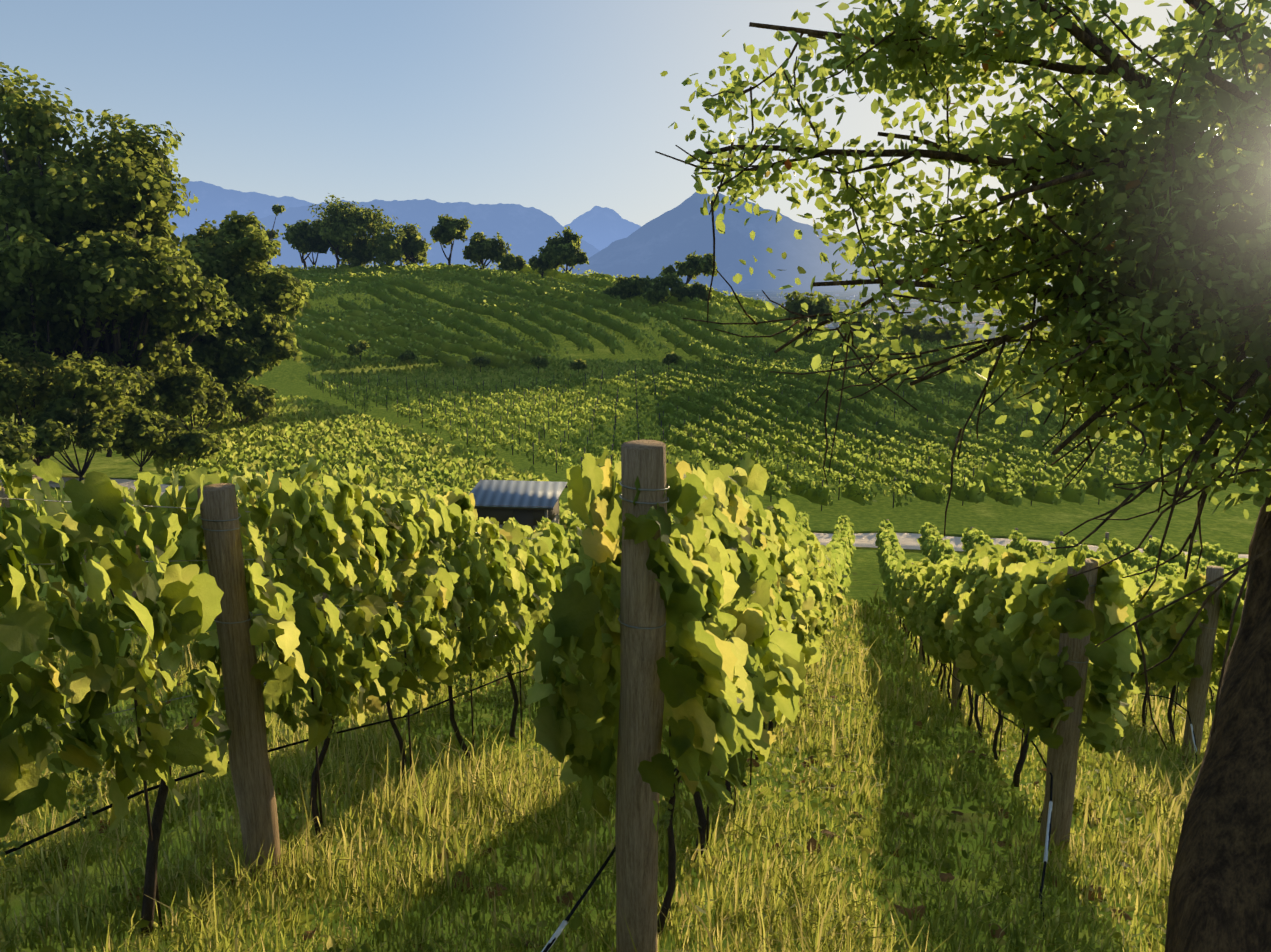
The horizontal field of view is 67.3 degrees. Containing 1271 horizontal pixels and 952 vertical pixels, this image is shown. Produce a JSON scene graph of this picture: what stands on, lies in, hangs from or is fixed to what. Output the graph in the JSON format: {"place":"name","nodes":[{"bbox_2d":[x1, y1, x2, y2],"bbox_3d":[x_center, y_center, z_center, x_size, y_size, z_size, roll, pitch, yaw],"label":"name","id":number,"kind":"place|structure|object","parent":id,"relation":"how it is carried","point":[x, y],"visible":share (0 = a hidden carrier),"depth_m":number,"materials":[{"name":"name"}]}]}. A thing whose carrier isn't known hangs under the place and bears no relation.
{"place":"outdoors","nodes":[
{"label":"outdoors","id":0,"kind":"place"},
{"bbox_2d":[168,177,314,250],"bbox_3d":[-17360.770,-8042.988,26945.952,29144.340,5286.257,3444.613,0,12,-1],"label":"mountain","id":1,"kind":"structure","parent":0,"point":[217,204],"depth_m":28458.91,"materials":[{"name":"blue stone"}]},
{"bbox_2d":[258,199,599,270],"bbox_3d":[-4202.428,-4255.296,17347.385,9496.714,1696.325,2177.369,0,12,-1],"label":"mountain","id":2,"kind":"structure","parent":0,"point":[525,232],"depth_m":18080.89,"materials":[{"name":"blue stone"}]},
{"bbox_2d":[499,498,558,528],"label":"shed walls","id":3,"kind":"structure","parent":0,"point":[555,519],"depth_m":44.91,"materials":[{"name":"wood"}]},
{"bbox_2d":[563,206,640,250],"bbox_3d":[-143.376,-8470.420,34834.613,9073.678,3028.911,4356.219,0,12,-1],"label":"mountain peak","id":4,"kind":"structure","parent":0,"point":[599,228],"depth_m":36345.77,"materials":[{"name":"blue stone"}]},
{"bbox_2d":[0,269,1270,951],"bbox_3d":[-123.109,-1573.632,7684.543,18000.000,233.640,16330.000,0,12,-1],"label":"terrain","id":5,"kind":"structure","parent":0,"point":[1230,529],"depth_m":49.40,"materials":[{"name":"green plant"}]},
{"bbox_2d":[153,355,713,528],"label":"vineyard rows","id":6,"kind":"object","parent":5,"relation":"on","point":[297,431],"visible":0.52,"depth_m":73.76,"materials":[{"name":"green plant"}]},
{"bbox_2d":[474,485,566,533],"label":"shed","id":7,"kind":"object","parent":5,"relation":"on","point":[530,517],"visible":0.38,"depth_m":43.45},
{"bbox_2d":[468,480,566,508],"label":"shed roof","id":8,"kind":"structure","parent":7,"relation":"on","point":[518,494],"depth_m":44.57,"materials":[{"name":"silver metal"}]},
{"bbox_2d":[0,62,1068,480],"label":"trees","id":9,"kind":"object","parent":5,"relation":"on","point":[112,254],"depth_m":69.49,"materials":[{"name":"green plant"}]},
{"bbox_2d":[267,261,824,368],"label":"vineyard rows","id":10,"kind":"object","parent":5,"relation":"on","point":[513,273],"depth_m":147.56,"materials":[{"name":"green plant"}]},
{"bbox_2d":[0,616,1191,866],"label":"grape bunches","id":11,"kind":"object","parent":5,"relation":"on","point":[10,860],"visible":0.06,"depth_m":3.37,"materials":[{"name":"green"}]},
{"bbox_2d":[0,578,1221,951],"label":"grass","id":12,"kind":"structure","parent":5,"relation":"on","point":[396,806],"depth_m":4.77,"materials":[{"name":"green plant"}]},
{"bbox_2d":[0,440,1223,951],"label":"wooden posts","id":13,"kind":"object","parent":5,"relation":"on","point":[642,652],"visible":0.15,"depth_m":3.80,"materials":[{"name":"brown wood"}]},
{"bbox_2d":[0,481,1217,734],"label":"trellis wires","id":14,"kind":"object","parent":13,"relation":"attached to","point":[396,559],"visible":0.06,"depth_m":3.59,"materials":[{"name":"grey metal"}]},
{"bbox_2d":[0,450,1246,841],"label":"vine leaves","id":15,"kind":"object","parent":13,"relation":"attached to","point":[750,592],"visible":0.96,"depth_m":3.88,"materials":[{"name":"green plant"}]},
{"bbox_2d":[4,630,1221,951],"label":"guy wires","id":16,"kind":"object","parent":5,"relation":"on","point":[570,914],"visible":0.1,"depth_m":4.35,"materials":[{"name":"black"}]},
{"bbox_2d":[41,647,1187,950],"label":"fallen leaves","id":17,"kind":"object","parent":5,"relation":"on","point":[811,843],"visible":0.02,"depth_m":4.61,"materials":[{"name":"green plant"}]},
{"bbox_2d":[29,556,1216,938],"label":"grapevine trunks","id":18,"kind":"object","parent":5,"relation":"on","point":[151,884],"visible":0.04,"depth_m":4.67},
{"bbox_2d":[0,475,1247,565],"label":"gravel track","id":19,"kind":"structure","parent":5,"relation":"on","point":[907,541],"depth_m":48.07,"materials":[{"name":"grey gravel"}]},
{"bbox_2d":[8,486,1247,609],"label":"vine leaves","id":20,"kind":"object","parent":5,"relation":"on","point":[934,546],"visible":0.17,"depth_m":35.87,"materials":[{"name":"green plant"}]},
{"bbox_2d":[154,654,1196,951],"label":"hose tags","id":21,"kind":"object","parent":5,"relation":"on","point":[560,928],"visible":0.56,"depth_m":4.63,"materials":[{"name":"white"}]},
{"bbox_2d":[270,262,1169,505],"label":"vineyard rows","id":22,"kind":"object","parent":5,"relation":"on","point":[1068,495],"visible":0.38,"depth_m":103.13,"materials":[{"name":"green plant"}]},
{"bbox_2d":[305,332,1170,513],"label":"vineyard rows","id":23,"kind":"object","parent":5,"relation":"on","point":[1014,440],"visible":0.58,"depth_m":80.23,"materials":[{"name":"green plant"}]},
{"bbox_2d":[309,333,1169,510],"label":"vineyard posts","id":24,"kind":"object","parent":5,"relation":"on","point":[659,418],"visible":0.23,"depth_m":84.24,"materials":[{"name":"brown wood"}]},
{"bbox_2d":[727,294,1040,329],"bbox_3d":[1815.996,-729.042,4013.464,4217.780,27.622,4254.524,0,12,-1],"label":"village houses","id":25,"kind":"structure","parent":5,"relation":"on","point":[944,320],"depth_m":2820.64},
{"bbox_2d":[729,293,1035,327],"bbox_3d":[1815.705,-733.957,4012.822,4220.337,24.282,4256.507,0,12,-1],"label":"village roofs","id":26,"kind":"structure","parent":25,"relation":"on","point":[974,322],"depth_m":2805.13,"materials":[{"name":"grey"}]},
{"bbox_2d":[777,292,1059,343],"bbox_3d":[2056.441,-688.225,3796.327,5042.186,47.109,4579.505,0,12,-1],"label":"valley trees","id":27,"kind":"object","parent":5,"relation":"on","point":[835,325],"visible":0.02,"depth_m":2489.46,"materials":[{"name":"green plant"}]},
{"bbox_2d":[655,0,1270,951],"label":"fruit tree","id":28,"kind":"object","parent":5,"relation":"on","point":[1242,218],"depth_m":2.39,"materials":[{"name":"green plant"}]},
{"bbox_2d":[0,0,1270,257],"label":"sky","id":29,"kind":"structure","parent":0,"point":[562,109],"materials":[{"name":"blue"}]},
{"bbox_2d":[561,192,1210,288],"bbox_3d":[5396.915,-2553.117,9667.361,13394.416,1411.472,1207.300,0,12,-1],"label":"mountain","id":30,"kind":"structure","parent":0,"point":[680,233],"depth_m":9881.82,"materials":[{"name":"blue stone"}]}
]}

